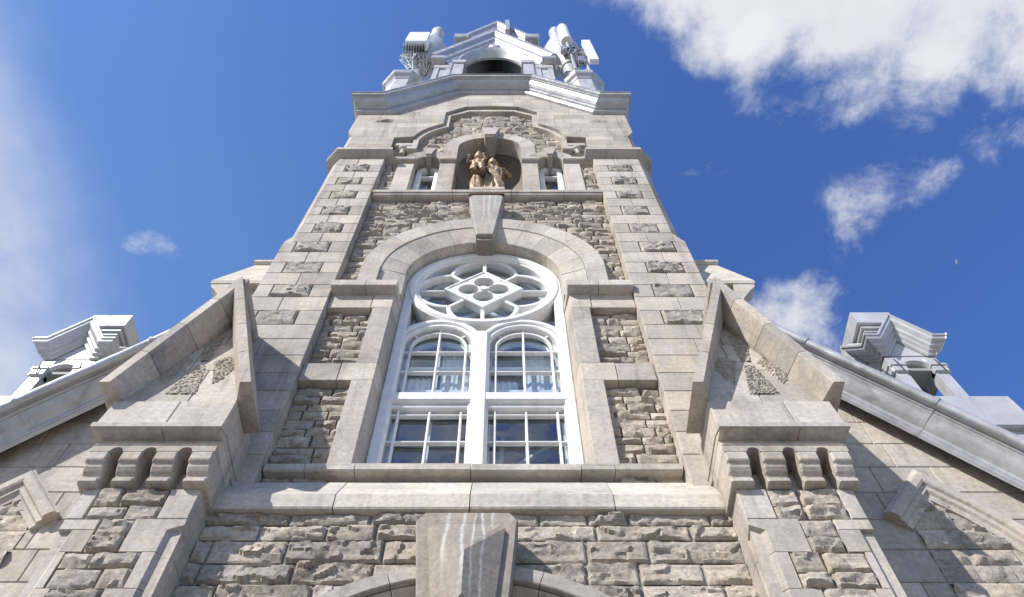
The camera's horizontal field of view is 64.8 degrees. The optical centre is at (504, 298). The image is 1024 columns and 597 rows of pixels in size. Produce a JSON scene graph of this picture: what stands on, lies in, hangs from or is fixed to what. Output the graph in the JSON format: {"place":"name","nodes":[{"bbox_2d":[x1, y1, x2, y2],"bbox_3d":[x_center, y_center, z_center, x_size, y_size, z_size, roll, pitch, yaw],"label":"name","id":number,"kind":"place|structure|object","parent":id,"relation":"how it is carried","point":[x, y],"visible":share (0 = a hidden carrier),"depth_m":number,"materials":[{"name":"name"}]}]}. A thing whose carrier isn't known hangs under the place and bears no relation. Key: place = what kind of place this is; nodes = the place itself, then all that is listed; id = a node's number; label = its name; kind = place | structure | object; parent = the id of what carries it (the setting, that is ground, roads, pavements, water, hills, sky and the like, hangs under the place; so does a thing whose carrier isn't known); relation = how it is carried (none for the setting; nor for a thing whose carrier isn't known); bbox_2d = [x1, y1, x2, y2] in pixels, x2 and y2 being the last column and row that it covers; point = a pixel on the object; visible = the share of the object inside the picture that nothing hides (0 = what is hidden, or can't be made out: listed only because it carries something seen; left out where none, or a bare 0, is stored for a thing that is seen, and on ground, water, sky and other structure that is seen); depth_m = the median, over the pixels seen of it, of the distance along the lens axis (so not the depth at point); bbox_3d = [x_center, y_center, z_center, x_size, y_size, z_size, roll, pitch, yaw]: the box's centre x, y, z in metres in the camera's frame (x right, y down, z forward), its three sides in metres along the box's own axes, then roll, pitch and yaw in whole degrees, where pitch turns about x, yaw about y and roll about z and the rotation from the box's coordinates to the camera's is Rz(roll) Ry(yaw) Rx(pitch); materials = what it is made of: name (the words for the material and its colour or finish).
{"place":"outdoors","nodes":[
{"label":"outdoors","id":0,"kind":"place"},
{"bbox_2d":[0,20,1023,596],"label":"church","id":1,"kind":"structure","parent":0,"point":[406,362],"depth_m":7.41,"materials":[{"name":"stone"}]},
{"bbox_2d":[399,32,431,75],"bbox_3d":[-2.318,-6.489,21.620,0.918,3.862,0.607,0,-62,0],"label":"antenna","id":2,"kind":"object","parent":1,"relation":"on","point":[418,43],"visible":0.84,"depth_m":21.81,"materials":[{"name":"metal"}]},
{"bbox_2d":[411,168,438,189],"bbox_3d":[-1.355,-1.635,14.046,0.500,2.300,0.800,0,-62,0],"label":"small window","id":3,"kind":"structure","parent":1,"relation":"in","point":[421,181],"depth_m":14.27,"materials":[{"name":"white paint"}]},
{"bbox_2d":[366,254,584,463],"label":"great window","id":4,"kind":"structure","parent":1,"relation":"in","point":[466,391],"depth_m":9.16,"materials":[{"name":"white paint"}]},
{"bbox_2d":[466,151,511,189],"bbox_3d":[-0.294,-2.133,14.048,0.843,1.934,0.518,18,-63,-10],"label":"statue","id":5,"kind":"object","parent":1,"relation":"on","point":[492,174],"visible":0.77,"depth_m":13.96,"materials":[{"name":"beige stone"}]},
{"bbox_2d":[539,168,565,189],"bbox_3d":[0.819,-1.635,14.046,0.500,2.300,0.800,0,-62,0],"label":"small window","id":6,"kind":"structure","parent":1,"relation":"in","point":[555,182],"depth_m":14.27,"materials":[{"name":"white paint"}]},
{"bbox_2d":[557,23,586,69],"bbox_3d":[1.830,-6.975,22.359,0.607,5.201,0.525,-34,-67,16],"label":"antenna","id":7,"kind":"object","parent":1,"relation":"attached to","point":[575,53],"visible":0.96,"depth_m":21.77,"materials":[{"name":"metal"}]},
{"bbox_2d":[581,40,598,69],"bbox_3d":[2.087,-6.352,21.332,0.716,3.200,0.240,-29,-66,14],"label":"antenna","id":8,"kind":"object","parent":1,"relation":"attached to","point":[590,53],"visible":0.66,"depth_m":21.03,"materials":[{"name":"metal"}]},
{"bbox_2d":[0,0,1023,409],"label":"sky","id":9,"kind":"structure","parent":0,"point":[839,158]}
]}

